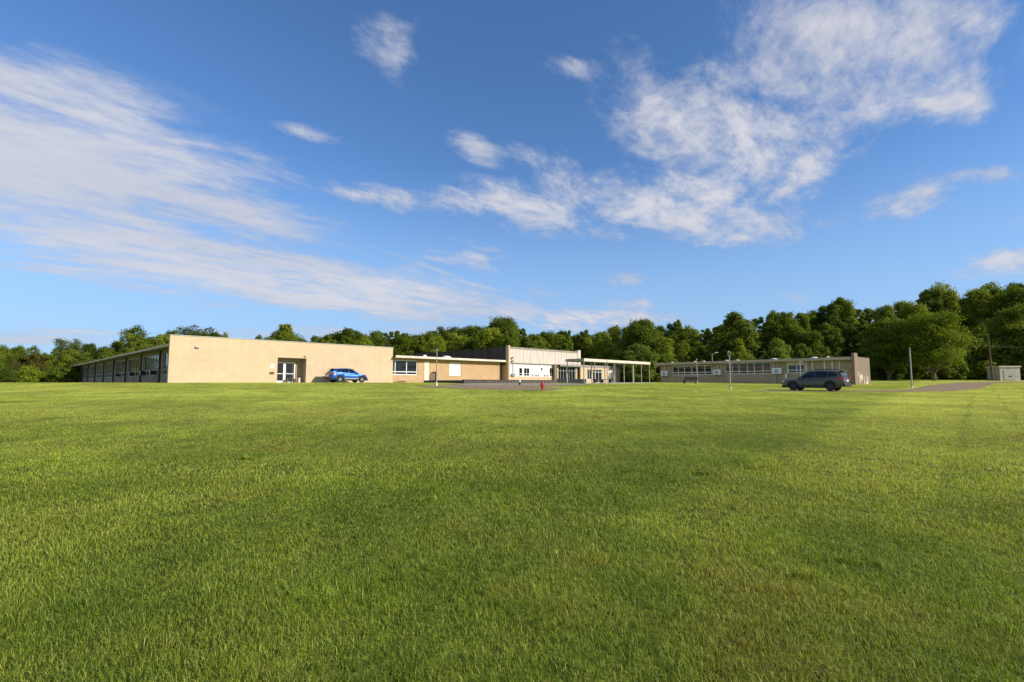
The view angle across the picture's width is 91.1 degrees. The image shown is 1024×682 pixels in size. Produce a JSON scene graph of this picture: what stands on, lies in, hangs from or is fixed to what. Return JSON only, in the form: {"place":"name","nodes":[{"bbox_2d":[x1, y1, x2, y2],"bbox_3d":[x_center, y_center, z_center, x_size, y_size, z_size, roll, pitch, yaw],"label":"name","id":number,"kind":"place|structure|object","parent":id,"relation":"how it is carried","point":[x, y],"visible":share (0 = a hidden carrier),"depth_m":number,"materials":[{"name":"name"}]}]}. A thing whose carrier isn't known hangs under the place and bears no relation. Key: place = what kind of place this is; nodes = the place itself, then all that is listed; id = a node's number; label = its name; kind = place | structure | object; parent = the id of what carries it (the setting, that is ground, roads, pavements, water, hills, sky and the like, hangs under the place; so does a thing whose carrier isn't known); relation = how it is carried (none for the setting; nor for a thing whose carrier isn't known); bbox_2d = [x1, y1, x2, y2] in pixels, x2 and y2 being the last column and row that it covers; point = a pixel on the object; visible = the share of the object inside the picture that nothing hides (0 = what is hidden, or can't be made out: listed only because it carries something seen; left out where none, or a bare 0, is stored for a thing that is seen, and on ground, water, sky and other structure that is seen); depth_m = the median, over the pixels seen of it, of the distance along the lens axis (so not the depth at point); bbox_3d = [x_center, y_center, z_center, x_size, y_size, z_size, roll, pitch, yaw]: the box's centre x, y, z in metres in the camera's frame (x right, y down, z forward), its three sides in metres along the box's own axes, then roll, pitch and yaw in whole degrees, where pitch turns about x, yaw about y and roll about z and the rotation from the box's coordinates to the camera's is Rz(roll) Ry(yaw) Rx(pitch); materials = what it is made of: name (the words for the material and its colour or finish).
{"place":"outdoors","nodes":[
{"label":"outdoors","id":0,"kind":"place"},
{"bbox_2d":[422,385,561,389],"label":"driveway","id":1,"kind":"structure","parent":0,"point":[498,387],"depth_m":41.89,"materials":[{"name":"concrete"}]},
{"bbox_2d":[0,333,1023,681],"bbox_3d":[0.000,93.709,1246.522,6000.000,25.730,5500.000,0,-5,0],"label":"ground","id":2,"kind":"structure","parent":0,"point":[400,627],"depth_m":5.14,"materials":[{"name":"green plant"}]},
{"bbox_2d":[0,366,16,382],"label":"tree","id":3,"kind":"object","parent":2,"relation":"on","point":[7,373],"visible":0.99,"depth_m":103.83,"materials":[{"name":"green plant"}]},
{"bbox_2d":[1,353,22,382],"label":"tree","id":4,"kind":"object","parent":2,"relation":"on","point":[11,357],"visible":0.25,"depth_m":109.94,"materials":[{"name":"green plant"}]},
{"bbox_2d":[14,365,40,382],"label":"bush","id":5,"kind":"object","parent":2,"relation":"on","point":[28,374],"visible":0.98,"depth_m":100.11,"materials":[{"name":"green plant"}]},
{"bbox_2d":[17,352,47,375],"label":"tree","id":6,"kind":"object","parent":2,"relation":"on","point":[35,362],"visible":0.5,"depth_m":111.34,"materials":[{"name":"green plant"}]},
{"bbox_2d":[46,365,75,382],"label":"tree","id":7,"kind":"object","parent":2,"relation":"on","point":[58,375],"visible":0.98,"depth_m":103.26,"materials":[{"name":"green plant"}]},
{"bbox_2d":[50,337,83,364],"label":"tree","id":8,"kind":"object","parent":2,"relation":"on","point":[62,346],"visible":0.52,"depth_m":117.45,"materials":[{"name":"green plant"}]},
{"bbox_2d":[56,349,79,369],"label":"tree","id":9,"kind":"object","parent":2,"relation":"on","point":[66,357],"visible":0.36,"depth_m":114.87,"materials":[{"name":"green plant"}]},
{"bbox_2d":[67,352,91,380],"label":"tree","id":10,"kind":"object","parent":2,"relation":"on","point":[80,358],"visible":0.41,"depth_m":111.12,"materials":[{"name":"green plant"}]},
{"bbox_2d":[119,332,144,350],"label":"tree","id":11,"kind":"object","parent":2,"relation":"on","point":[133,345],"visible":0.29,"depth_m":118.62,"materials":[{"name":"green plant"}]},
{"bbox_2d":[117,324,150,352],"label":"tree","id":12,"kind":"object","parent":2,"relation":"on","point":[135,329],"visible":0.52,"depth_m":119.63,"materials":[{"name":"green plant"}]},
{"bbox_2d":[152,333,168,346],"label":"tree","id":13,"kind":"object","parent":2,"relation":"on","point":[162,339],"visible":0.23,"depth_m":117.47,"materials":[{"name":"green plant"}]},
{"bbox_2d":[176,324,216,335],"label":"tree","id":14,"kind":"object","parent":2,"relation":"on","point":[185,330],"visible":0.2,"depth_m":129.44,"materials":[{"name":"green plant"}]},
{"bbox_2d":[73,334,393,382],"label":"school building","id":15,"kind":"structure","parent":2,"relation":"on","point":[179,359],"depth_m":56.01,"materials":[{"name":"beige brick"}]},
{"bbox_2d":[128,358,139,376],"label":"window","id":16,"kind":"structure","parent":15,"relation":"in","point":[134,364],"depth_m":66.61,"materials":[{"name":"grey glass"}]},
{"bbox_2d":[144,354,158,375],"bbox_3d":[-42.541,2.902,59.355,8.117,2.350,0.100,-5,-7,44],"label":"window","id":17,"kind":"structure","parent":15,"relation":"in","point":[151,362],"depth_m":59.73,"materials":[{"name":"glass"}]},
{"bbox_2d":[277,362,284,382],"bbox_3d":[-25.943,3.479,55.921,0.080,2.271,1.188,-5,-7,44],"label":"door","id":18,"kind":"structure","parent":15,"relation":"in","point":[281,365],"depth_m":56.06,"materials":[{"name":"white paint"}]},
{"bbox_2d":[284,362,295,382],"bbox_3d":[-25.106,3.550,56.771,0.080,2.271,1.198,-5,-7,44],"label":"door","id":19,"kind":"structure","parent":15,"relation":"in","point":[288,373],"depth_m":56.73,"materials":[{"name":"white paint"}]},
{"bbox_2d":[277,324,294,340],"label":"tree","id":20,"kind":"object","parent":2,"relation":"on","point":[285,330],"visible":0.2,"depth_m":124.93,"materials":[{"name":"green plant"}]},
{"bbox_2d":[339,327,364,343],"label":"tree","id":21,"kind":"object","parent":2,"relation":"on","point":[351,332],"visible":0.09,"depth_m":126.13,"materials":[{"name":"green plant"}]},
{"bbox_2d":[372,333,390,346],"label":"tree","id":22,"kind":"object","parent":2,"relation":"on","point":[378,341],"visible":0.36,"depth_m":115.26,"materials":[{"name":"green plant"}]},
{"bbox_2d":[386,334,414,355],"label":"tree","id":23,"kind":"object","parent":2,"relation":"on","point":[401,345],"visible":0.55,"depth_m":114.55,"materials":[{"name":"green plant"}]},
{"bbox_2d":[413,335,429,352],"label":"tree","id":24,"kind":"object","parent":2,"relation":"on","point":[420,340],"visible":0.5,"depth_m":115.27,"materials":[{"name":"green plant"}]},
{"bbox_2d":[409,330,438,352],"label":"tree","id":25,"kind":"object","parent":2,"relation":"on","point":[427,336],"visible":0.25,"depth_m":116.95,"materials":[{"name":"green plant"}]},
{"bbox_2d":[426,333,446,351],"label":"tree","id":26,"kind":"object","parent":2,"relation":"on","point":[441,342],"visible":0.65,"depth_m":106.38,"materials":[{"name":"green plant"}]},
{"bbox_2d":[392,355,506,382],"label":"link building","id":27,"kind":"structure","parent":2,"relation":"on","point":[413,369],"depth_m":70.93,"materials":[{"name":"brick"}]},
{"bbox_2d":[393,360,416,374],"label":"window","id":28,"kind":"structure","parent":27,"relation":"in","point":[400,367],"depth_m":66.76,"materials":[{"name":"white paint"}]},
{"bbox_2d":[449,362,460,375],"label":"window","id":29,"kind":"structure","parent":27,"relation":"in","point":[455,368],"depth_m":72.85,"materials":[{"name":"white paint"}]},
{"bbox_2d":[444,331,471,350],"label":"tree","id":30,"kind":"object","parent":2,"relation":"on","point":[458,346],"visible":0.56,"depth_m":111.33,"materials":[{"name":"green plant"}]},
{"bbox_2d":[450,324,489,349],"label":"tree","id":31,"kind":"object","parent":2,"relation":"on","point":[471,330],"visible":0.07,"depth_m":128.40,"materials":[{"name":"green plant"}]},
{"bbox_2d":[0,364,953,382],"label":"undergrowth","id":32,"kind":"object","parent":2,"relation":"on","point":[79,375],"visible":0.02,"depth_m":108.16,"materials":[{"name":"green plant"}]},
{"bbox_2d":[473,327,503,348],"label":"tree","id":33,"kind":"object","parent":2,"relation":"on","point":[488,336],"visible":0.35,"depth_m":108.89,"materials":[{"name":"green plant"}]},
{"bbox_2d":[424,379,556,382],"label":"retaining wall","id":34,"kind":"structure","parent":2,"relation":"on","point":[489,381],"depth_m":55.36,"materials":[{"name":"concrete"}]},
{"bbox_2d":[413,345,580,379],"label":"hall building","id":35,"kind":"structure","parent":2,"relation":"on","point":[531,364],"depth_m":83.19,"materials":[{"name":"white brick"}]},
{"bbox_2d":[479,316,527,346],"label":"tree","id":36,"kind":"object","parent":2,"relation":"on","point":[504,325],"visible":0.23,"depth_m":118.84,"materials":[{"name":"green plant"}]},
{"bbox_2d":[497,332,520,347],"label":"tree","id":37,"kind":"object","parent":2,"relation":"on","point":[507,338],"visible":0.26,"depth_m":106.31,"materials":[{"name":"green plant"}]},
{"bbox_2d":[519,335,538,348],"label":"tree","id":38,"kind":"object","parent":2,"relation":"on","point":[525,342],"visible":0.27,"depth_m":111.37,"materials":[{"name":"green plant"}]},
{"bbox_2d":[537,331,557,349],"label":"tree","id":39,"kind":"object","parent":2,"relation":"on","point":[546,337],"visible":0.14,"depth_m":145.38,"materials":[{"name":"green plant"}]},
{"bbox_2d":[557,337,573,350],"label":"tree","id":40,"kind":"object","parent":2,"relation":"on","point":[567,345],"visible":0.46,"depth_m":124.39,"materials":[{"name":"green plant"}]},
{"bbox_2d":[575,330,590,357],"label":"tree","id":41,"kind":"object","parent":2,"relation":"on","point":[584,334],"visible":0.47,"depth_m":128.94,"materials":[{"name":"green plant"}]},
{"bbox_2d":[577,337,596,364],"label":"tree","id":42,"kind":"object","parent":2,"relation":"on","point":[588,350],"visible":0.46,"depth_m":128.14,"materials":[{"name":"green plant"}]},
{"bbox_2d":[553,364,621,382],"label":"annex building","id":43,"kind":"structure","parent":2,"relation":"on","point":[559,372],"depth_m":91.48,"materials":[{"name":"brick"}]},
{"bbox_2d":[591,331,611,346],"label":"tree","id":44,"kind":"object","parent":2,"relation":"on","point":[599,336],"visible":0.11,"depth_m":145.47,"materials":[{"name":"green plant"}]},
{"bbox_2d":[590,339,613,365],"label":"tree","id":45,"kind":"object","parent":2,"relation":"on","point":[602,349],"visible":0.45,"depth_m":126.20,"materials":[{"name":"green plant"}]},
{"bbox_2d":[566,358,649,383],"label":"walkway canopy","id":46,"kind":"object","parent":2,"relation":"on","point":[594,361],"visible":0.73,"depth_m":67.11,"materials":[{"name":"metal"}]},
{"bbox_2d":[606,324,620,344],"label":"tree","id":47,"kind":"object","parent":2,"relation":"on","point":[614,331],"visible":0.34,"depth_m":155.21,"materials":[{"name":"green plant"}]},
{"bbox_2d":[608,341,629,367],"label":"tree","id":48,"kind":"object","parent":2,"relation":"on","point":[617,353],"visible":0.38,"depth_m":123.12,"materials":[{"name":"green plant"}]},
{"bbox_2d":[616,317,662,360],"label":"tree","id":49,"kind":"object","parent":2,"relation":"on","point":[640,331],"visible":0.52,"depth_m":121.15,"materials":[{"name":"green plant"}]},
{"bbox_2d":[620,342,659,381],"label":"tree","id":50,"kind":"object","parent":2,"relation":"on","point":[635,352],"visible":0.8,"depth_m":96.68,"materials":[{"name":"green plant"}]},
{"bbox_2d":[654,336,674,356],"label":"tree","id":51,"kind":"object","parent":2,"relation":"on","point":[663,345],"visible":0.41,"depth_m":115.18,"materials":[{"name":"green plant"}]},
{"bbox_2d":[652,352,677,381],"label":"tree","id":52,"kind":"object","parent":2,"relation":"on","point":[665,358],"visible":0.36,"depth_m":101.23,"materials":[{"name":"green plant"}]},
{"bbox_2d":[662,320,684,360],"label":"tree","id":53,"kind":"object","parent":2,"relation":"on","point":[673,333],"visible":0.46,"depth_m":143.29,"materials":[{"name":"green plant"}]},
{"bbox_2d":[672,341,690,361],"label":"tree","id":54,"kind":"object","parent":2,"relation":"on","point":[681,345],"visible":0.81,"depth_m":128.60,"materials":[{"name":"green plant"}]},
{"bbox_2d":[678,324,702,361],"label":"tree","id":55,"kind":"object","parent":2,"relation":"on","point":[691,336],"visible":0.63,"depth_m":141.65,"materials":[{"name":"green plant"}]},
{"bbox_2d":[691,345,711,361],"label":"tree","id":56,"kind":"object","parent":2,"relation":"on","point":[701,350],"visible":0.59,"depth_m":119.79,"materials":[{"name":"green plant"}]},
{"bbox_2d":[699,327,711,359],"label":"tree","id":57,"kind":"object","parent":2,"relation":"on","point":[706,334],"visible":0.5,"depth_m":145.97,"materials":[{"name":"green plant"}]},
{"bbox_2d":[707,332,729,360],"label":"tree","id":58,"kind":"object","parent":2,"relation":"on","point":[712,347],"visible":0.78,"depth_m":120.50,"materials":[{"name":"green plant"}]},
{"bbox_2d":[713,310,758,359],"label":"tree","id":59,"kind":"object","parent":2,"relation":"on","point":[745,332],"visible":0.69,"depth_m":119.12,"materials":[{"name":"green plant"}]},
{"bbox_2d":[725,337,749,359],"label":"tree","id":60,"kind":"object","parent":2,"relation":"on","point":[739,347],"visible":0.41,"depth_m":116.53,"materials":[{"name":"green plant"}]},
{"bbox_2d":[751,316,767,347],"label":"tree","id":61,"kind":"object","parent":2,"relation":"on","point":[758,322],"visible":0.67,"depth_m":157.56,"materials":[{"name":"green plant"}]},
{"bbox_2d":[654,353,870,384],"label":"classroom building","id":62,"kind":"structure","parent":2,"relation":"on","point":[855,368],"depth_m":72.60,"materials":[{"name":"brown brick"}]},
{"bbox_2d":[672,365,711,374],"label":"window","id":63,"kind":"structure","parent":62,"relation":"in","point":[700,369],"depth_m":80.94,"materials":[{"name":"white paint"}]},
{"bbox_2d":[725,362,769,373],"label":"window","id":64,"kind":"structure","parent":62,"relation":"in","point":[735,368],"depth_m":74.30,"materials":[{"name":"grey glass"}]},
{"bbox_2d":[787,361,804,372],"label":"window","id":65,"kind":"structure","parent":62,"relation":"in","point":[792,367],"depth_m":69.46,"materials":[{"name":"white paint"}]},
{"bbox_2d":[761,310,782,341],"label":"tree","id":66,"kind":"object","parent":2,"relation":"on","point":[772,318],"visible":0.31,"depth_m":155.68,"materials":[{"name":"green plant"}]},
{"bbox_2d":[761,323,783,359],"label":"tree","id":67,"kind":"object","parent":2,"relation":"on","point":[773,332],"visible":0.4,"depth_m":126.13,"materials":[{"name":"green plant"}]},
{"bbox_2d":[765,338,793,358],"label":"tree","id":68,"kind":"object","parent":2,"relation":"on","point":[777,349],"visible":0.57,"depth_m":101.62,"materials":[{"name":"green plant"}]},
{"bbox_2d":[772,311,798,335],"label":"tree","id":69,"kind":"object","parent":2,"relation":"on","point":[786,318],"visible":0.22,"depth_m":145.23,"materials":[{"name":"green plant"}]},
{"bbox_2d":[775,323,818,356],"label":"tree","id":70,"kind":"object","parent":2,"relation":"on","point":[795,331],"visible":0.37,"depth_m":120.61,"materials":[{"name":"green plant"}]},
{"bbox_2d":[789,343,813,358],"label":"tree","id":71,"kind":"object","parent":2,"relation":"on","point":[803,348],"visible":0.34,"depth_m":103.53,"materials":[{"name":"green plant"}]},
{"bbox_2d":[793,313,810,331],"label":"tree","id":72,"kind":"object","parent":2,"relation":"on","point":[804,323],"visible":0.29,"depth_m":149.93,"materials":[{"name":"green plant"}]},
{"bbox_2d":[797,330,831,357],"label":"tree","id":73,"kind":"object","parent":2,"relation":"on","point":[812,339],"visible":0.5,"depth_m":116.48,"materials":[{"name":"green plant"}]},
{"bbox_2d":[807,302,842,352],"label":"tree","id":74,"kind":"object","parent":2,"relation":"on","point":[832,316],"visible":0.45,"depth_m":138.49,"materials":[{"name":"green plant"}]},
{"bbox_2d":[818,322,846,356],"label":"tree","id":75,"kind":"object","parent":2,"relation":"on","point":[829,333],"visible":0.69,"depth_m":127.29,"materials":[{"name":"green plant"}]},
{"bbox_2d":[827,297,857,344],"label":"tree","id":76,"kind":"object","parent":2,"relation":"on","point":[845,312],"visible":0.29,"depth_m":149.15,"materials":[{"name":"green plant"}]},
{"bbox_2d":[833,322,862,356],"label":"tree","id":77,"kind":"object","parent":2,"relation":"on","point":[845,352],"visible":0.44,"depth_m":130.16,"materials":[{"name":"green plant"}]},
{"bbox_2d":[844,320,872,356],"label":"tree","id":78,"kind":"object","parent":2,"relation":"on","point":[860,326],"visible":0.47,"depth_m":126.70,"materials":[{"name":"green plant"}]},
{"bbox_2d":[863,308,879,339],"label":"tree","id":79,"kind":"object","parent":2,"relation":"on","point":[870,316],"visible":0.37,"depth_m":160.91,"materials":[{"name":"green plant"}]},
{"bbox_2d":[874,304,898,334],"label":"tree","id":80,"kind":"object","parent":2,"relation":"on","point":[885,312],"visible":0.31,"depth_m":151.31,"materials":[{"name":"green plant"}]},
{"bbox_2d":[856,318,917,379],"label":"tree","id":81,"kind":"object","parent":2,"relation":"on","point":[883,352],"visible":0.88,"depth_m":95.80,"materials":[{"name":"green plant"}]},
{"bbox_2d":[875,358,907,379],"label":"bush","id":82,"kind":"object","parent":2,"relation":"on","point":[896,375],"visible":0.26,"depth_m":98.38,"materials":[{"name":"green plant"}]},
{"bbox_2d":[892,300,907,321],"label":"tree","id":83,"kind":"object","parent":2,"relation":"on","point":[897,305],"visible":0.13,"depth_m":152.20,"materials":[{"name":"green plant"}]},
{"bbox_2d":[895,301,939,326],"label":"tree","id":84,"kind":"object","parent":2,"relation":"on","point":[910,308],"visible":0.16,"depth_m":139.86,"materials":[{"name":"green plant"}]},
{"bbox_2d":[904,360,939,379],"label":"bush","id":85,"kind":"object","parent":2,"relation":"on","point":[920,374],"visible":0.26,"depth_m":100.20,"materials":[{"name":"green plant"}]},
{"bbox_2d":[915,288,952,327],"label":"tree","id":86,"kind":"object","parent":2,"relation":"on","point":[931,298],"visible":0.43,"depth_m":155.73,"materials":[{"name":"green plant"}]},
{"bbox_2d":[892,309,983,380],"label":"tree","id":87,"kind":"object","parent":2,"relation":"on","point":[936,346],"visible":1,"depth_m":90.54,"materials":[{"name":"green plant"}]},
{"bbox_2d":[924,339,969,379],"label":"tree","id":88,"kind":"object","parent":2,"relation":"on","point":[962,376],"visible":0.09,"depth_m":99.54,"materials":[{"name":"green plant"}]},
{"bbox_2d":[937,357,968,379],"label":"bush","id":89,"kind":"object","parent":2,"relation":"on","point":[947,369],"visible":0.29,"depth_m":99.33,"materials":[{"name":"green plant"}]},
{"bbox_2d":[940,287,967,328],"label":"tree","id":90,"kind":"object","parent":2,"relation":"on","point":[950,297],"visible":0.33,"depth_m":155.92,"materials":[{"name":"green plant"}]},
{"bbox_2d":[961,287,999,331],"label":"tree","id":91,"kind":"object","parent":2,"relation":"on","point":[978,310],"visible":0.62,"depth_m":150.56,"materials":[{"name":"green plant"}]},
{"bbox_2d":[958,336,1016,379],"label":"tree","id":92,"kind":"object","parent":2,"relation":"on","point":[976,351],"visible":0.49,"depth_m":100.72,"materials":[{"name":"green plant"}]},
{"bbox_2d":[967,335,1023,379],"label":"tree","id":93,"kind":"object","parent":2,"relation":"on","point":[1008,349],"visible":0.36,"depth_m":100.62,"materials":[{"name":"green plant"}]},
{"bbox_2d":[975,304,1023,379],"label":"tree","id":94,"kind":"object","parent":2,"relation":"on","point":[1006,323],"visible":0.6,"depth_m":103.30,"materials":[{"name":"green plant"}]},
{"bbox_2d":[986,290,1017,319],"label":"tree","id":95,"kind":"object","parent":2,"relation":"on","point":[997,301],"visible":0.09,"depth_m":147.04,"materials":[{"name":"green plant"}]},
{"bbox_2d":[985,366,1020,380],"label":"shed","id":96,"kind":"structure","parent":2,"relation":"on","point":[1006,373],"depth_m":91.92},
{"bbox_2d":[991,284,1023,315],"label":"tree","id":97,"kind":"object","parent":2,"relation":"on","point":[1016,293],"visible":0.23,"depth_m":142.95,"materials":[{"name":"green plant"}]},
{"bbox_2d":[1011,352,1023,378],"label":"tree","id":98,"kind":"object","parent":2,"relation":"on","point":[1020,361],"visible":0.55,"depth_m":99.38,"materials":[{"name":"green plant"}]},
{"bbox_2d":[0,0,1023,354],"label":"sky","id":99,"kind":"structure","parent":0,"point":[244,169],"materials":[{"name":"blue"}]},
{"bbox_2d":[453,383,588,385],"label":"driveway","id":100,"kind":"structure","parent":0,"point":[513,384],"depth_m":51.40,"materials":[{"name":"grey asphalt"}]},
{"bbox_2d":[752,382,1019,391],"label":"road","id":101,"kind":"structure","parent":0,"point":[957,386],"depth_m":48.25,"materials":[{"name":"grey asphalt"}]},
{"bbox_2d":[782,369,851,390],"bbox_3d":[25.959,3.339,43.057,2.171,1.797,4.902,4,-6,-41],"label":"parked car","id":102,"kind":"object","parent":101,"relation":"on","point":[830,379],"visible":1,"depth_m":42.03,"materials":[{"name":"grey paint"}]},
{"label":"pavement","id":103,"kind":"structure","parent":0,"visible":0},
{"bbox_2d":[324,368,367,382],"bbox_3d":[-19.068,3.978,58.059,2.180,1.652,4.650,-5,-7,44],"label":"parked car","id":104,"kind":"object","parent":103,"relation":"on","point":[339,375],"visible":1,"depth_m":57.06,"materials":[{"name":"blue paint"}]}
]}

